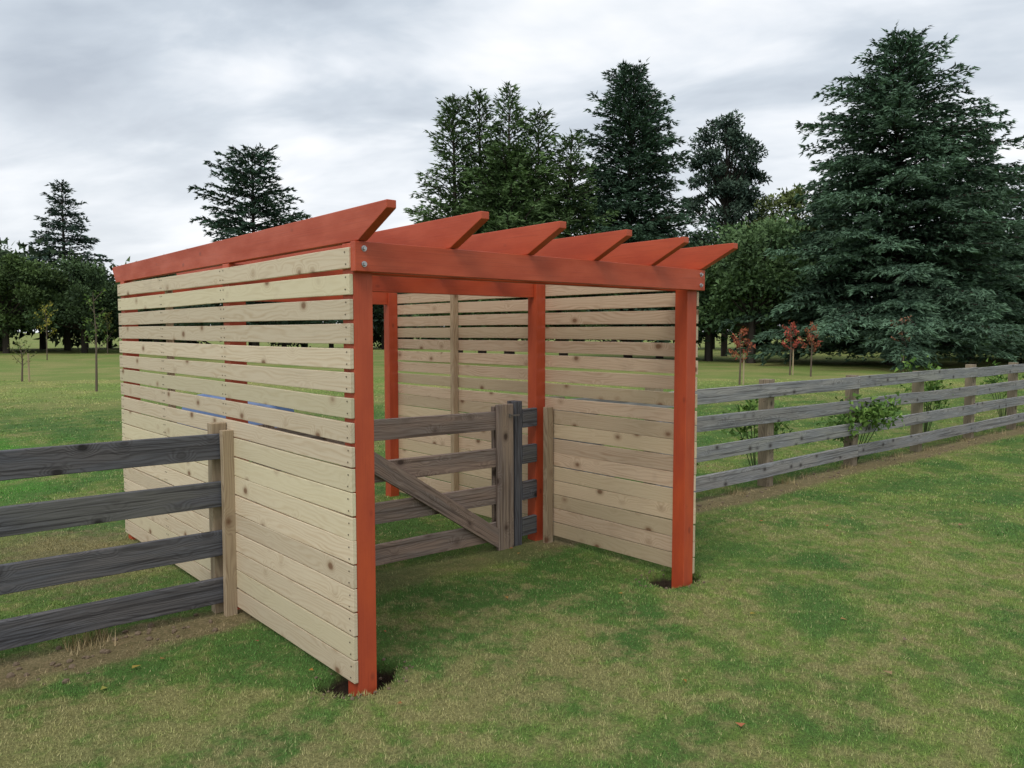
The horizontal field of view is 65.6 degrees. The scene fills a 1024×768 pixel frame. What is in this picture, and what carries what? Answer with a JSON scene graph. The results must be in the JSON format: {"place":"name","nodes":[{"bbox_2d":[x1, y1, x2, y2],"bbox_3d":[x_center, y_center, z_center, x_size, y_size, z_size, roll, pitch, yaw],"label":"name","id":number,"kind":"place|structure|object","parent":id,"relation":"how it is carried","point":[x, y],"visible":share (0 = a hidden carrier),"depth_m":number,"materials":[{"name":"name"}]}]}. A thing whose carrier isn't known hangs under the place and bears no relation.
{"place":"outdoors","nodes":[
{"label":"outdoors","id":0,"kind":"place"},
{"bbox_2d":[0,333,1023,767],"bbox_3d":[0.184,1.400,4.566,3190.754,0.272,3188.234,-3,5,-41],"label":"lawn ground","id":1,"kind":"structure","parent":0,"point":[76,365],"depth_m":4.39,"materials":[{"name":"green plant"}]},
{"bbox_2d":[7,340,36,381],"bbox_3d":[-16.641,-0.761,27.071,0.806,1.571,0.686,-1,4,-21],"label":"sapling tree","id":2,"kind":"object","parent":1,"relation":"on","point":[21,354],"visible":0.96,"depth_m":27.03,"materials":[{"name":"green plant"}]},
{"bbox_2d":[0,250,79,352],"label":"broadleaf tree","id":3,"kind":"object","parent":1,"relation":"on","point":[11,310],"visible":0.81,"depth_m":59.02,"materials":[{"name":"green plant"}]},
{"bbox_2d":[33,303,56,359],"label":"sapling tree","id":4,"kind":"object","parent":1,"relation":"on","point":[44,310],"visible":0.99,"depth_m":48.90,"materials":[{"name":"green plant"}]},
{"bbox_2d":[8,248,120,352],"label":"broadleaf tree","id":5,"kind":"object","parent":1,"relation":"on","point":[72,308],"visible":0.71,"depth_m":59.65,"materials":[{"name":"green plant"}]},
{"bbox_2d":[14,179,117,349],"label":"fir tree","id":6,"kind":"object","parent":1,"relation":"on","point":[76,239],"visible":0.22,"depth_m":66.97,"materials":[{"name":"green plant"}]},
{"bbox_2d":[80,288,114,390],"bbox_3d":[-11.801,-1.198,22.475,0.787,3.045,0.772,0,4,0],"label":"sapling tree","id":7,"kind":"object","parent":1,"relation":"on","point":[96,349],"visible":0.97,"depth_m":22.48,"materials":[{"name":"green plant"}]},
{"bbox_2d":[100,311,115,353],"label":"sapling tree","id":8,"kind":"object","parent":1,"relation":"on","point":[109,324],"visible":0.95,"depth_m":59.91,"materials":[{"name":"green plant"}]},
{"bbox_2d":[0,422,237,650],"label":"post and rail fence","id":9,"kind":"object","parent":1,"relation":"on","point":[215,493],"visible":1,"depth_m":4.38,"materials":[{"name":"grey wood"}]},
{"bbox_2d":[98,274,207,342],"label":"broadleaf tree","id":10,"kind":"object","parent":1,"relation":"on","point":[116,311],"visible":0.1,"depth_m":62.06,"materials":[{"name":"green plant"}]},
{"bbox_2d":[180,394,293,429],"bbox_3d":[-4.150,0.508,12.059,1.700,0.785,1.000,0,4,0],"label":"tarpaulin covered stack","id":11,"kind":"object","parent":1,"relation":"on","point":[252,403],"visible":0.06,"depth_m":11.65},
{"bbox_2d":[173,142,342,345],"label":"cedar tree","id":12,"kind":"object","parent":1,"relation":"on","point":[225,224],"visible":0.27,"depth_m":53.20,"materials":[{"name":"green plant"}]},
{"bbox_2d":[112,199,737,696],"bbox_3d":[-0.949,0.357,5.907,2.627,2.612,4.270,-3,5,-41],"label":"slatted garden pergola","id":13,"kind":"object","parent":1,"relation":"on","point":[306,547],"visible":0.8,"depth_m":5.10,"materials":[{"name":"orange paint"}]},
{"bbox_2d":[251,400,552,565],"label":"wooden gate","id":14,"kind":"structure","parent":13,"relation":"attached to","point":[507,455],"depth_m":5.98,"materials":[{"name":"grey wood"}]},
{"bbox_2d":[6,436,984,699],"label":"soil crumbs","id":15,"kind":"object","parent":1,"relation":"on","point":[54,664],"visible":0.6,"depth_m":4.27,"materials":[{"name":"brown soil"}]},
{"bbox_2d":[397,81,622,355],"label":"cedar tree","id":16,"kind":"object","parent":1,"relation":"on","point":[510,174],"visible":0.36,"depth_m":43.55,"materials":[{"name":"green plant"}]},
{"bbox_2d":[0,237,1023,350],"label":"distant treeline","id":17,"kind":"object","parent":1,"relation":"on","point":[378,323],"visible":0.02,"depth_m":76.09,"materials":[{"name":"green plant"}]},
{"bbox_2d":[100,460,992,732],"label":"fallen leaves","id":18,"kind":"object","parent":1,"relation":"on","point":[740,724],"visible":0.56,"depth_m":4.01,"materials":[{"name":"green plant"}]},
{"bbox_2d":[561,57,733,357],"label":"spruce tree","id":19,"kind":"object","parent":1,"relation":"on","point":[639,163],"visible":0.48,"depth_m":45.88,"materials":[{"name":"green plant"}]},
{"bbox_2d":[622,226,702,357],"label":"broadleaf tree","id":20,"kind":"object","parent":1,"relation":"on","point":[662,308],"visible":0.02,"depth_m":49.49,"materials":[{"name":"green plant"}]},
{"bbox_2d":[656,227,771,360],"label":"broadleaf tree","id":21,"kind":"object","parent":1,"relation":"on","point":[708,354],"visible":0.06,"depth_m":45.05,"materials":[{"name":"green plant"}]},
{"bbox_2d":[682,109,772,355],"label":"pine tree","id":22,"kind":"object","parent":1,"relation":"on","point":[730,190],"visible":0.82,"depth_m":52.40,"materials":[{"name":"green plant"}]},
{"bbox_2d":[729,326,755,384],"bbox_3d":[7.186,-0.838,25.019,0.806,1.993,0.862,0,4,4],"label":"sapling tree","id":23,"kind":"object","parent":1,"relation":"on","point":[738,343],"visible":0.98,"depth_m":25.00,"materials":[{"name":"red plant"}]},
{"bbox_2d":[720,399,792,465],"bbox_3d":[2.840,0.582,9.248,0.780,1.131,0.860,2,4,31],"label":"rose bush","id":24,"kind":"object","parent":1,"relation":"on","point":[750,405],"visible":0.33,"depth_m":9.17,"materials":[{"name":"green plant"}]},
{"bbox_2d":[696,207,826,362],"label":"broadleaf tree","id":25,"kind":"object","parent":1,"relation":"on","point":[756,276],"visible":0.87,"depth_m":41.68,"materials":[{"name":"green plant"}]},
{"bbox_2d":[546,362,1023,535],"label":"post and rail fence","id":26,"kind":"object","parent":1,"relation":"on","point":[765,416],"visible":0.64,"depth_m":9.53,"materials":[{"name":"grey wood"}]},
{"bbox_2d":[781,320,800,374],"bbox_3d":[10.875,-1.367,31.029,0.797,2.260,0.849,1,4,8],"label":"sapling tree","id":27,"kind":"object","parent":1,"relation":"on","point":[790,336],"visible":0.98,"depth_m":30.98,"materials":[{"name":"red plant"}]},
{"bbox_2d":[747,182,842,354],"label":"broadleaf tree","id":28,"kind":"object","parent":1,"relation":"on","point":[787,198],"visible":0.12,"depth_m":48.70,"materials":[{"name":"green plant"}]},
{"bbox_2d":[800,322,822,376],"bbox_3d":[11.280,-1.273,29.982,0.884,2.210,0.707,0,4,2],"label":"sapling tree","id":29,"kind":"object","parent":1,"relation":"on","point":[813,337],"visible":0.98,"depth_m":29.99,"materials":[{"name":"red plant"}]},
{"bbox_2d":[817,391,908,460],"bbox_3d":[4.443,0.546,10.137,1.249,1.089,0.970,-3,5,-41],"label":"rose bush","id":30,"kind":"object","parent":1,"relation":"on","point":[877,412],"visible":0.76,"depth_m":9.96,"materials":[{"name":"green plant"}]},
{"bbox_2d":[716,19,1023,371],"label":"spruce tree","id":31,"kind":"object","parent":1,"relation":"on","point":[926,276],"visible":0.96,"depth_m":38.93,"materials":[{"name":"green plant"}]},
{"bbox_2d":[890,315,913,371],"bbox_3d":[16.667,-1.717,34.021,0.940,2.566,1.128,1,4,15],"label":"sapling tree","id":32,"kind":"object","parent":1,"relation":"on","point":[901,334],"visible":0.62,"depth_m":33.98,"materials":[{"name":"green plant"}]},
{"bbox_2d":[894,355,952,431],"bbox_3d":[6.429,0.248,12.205,0.731,1.408,0.858,-1,4,-15],"label":"rose bush","id":33,"kind":"object","parent":1,"relation":"on","point":[935,384],"visible":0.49,"depth_m":12.14,"materials":[{"name":"green plant"}]},
{"bbox_2d":[912,129,1023,358],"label":"spruce tree","id":34,"kind":"object","parent":1,"relation":"on","point":[1006,212],"visible":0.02,"depth_m":49.24,"materials":[{"name":"green plant"}]},
{"bbox_2d":[955,170,1023,363],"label":"spruce tree","id":35,"kind":"object","parent":1,"relation":"on","point":[1019,291],"visible":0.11,"depth_m":44.09,"materials":[{"name":"green plant"}]},
{"bbox_2d":[980,358,1023,416],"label":"rose bush","id":36,"kind":"object","parent":1,"relation":"on","point":[992,380],"visible":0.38,"depth_m":14.65,"materials":[{"name":"green plant"}]},
{"bbox_2d":[0,0,1023,332],"label":"sky","id":37,"kind":"structure","parent":0,"point":[126,103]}
]}

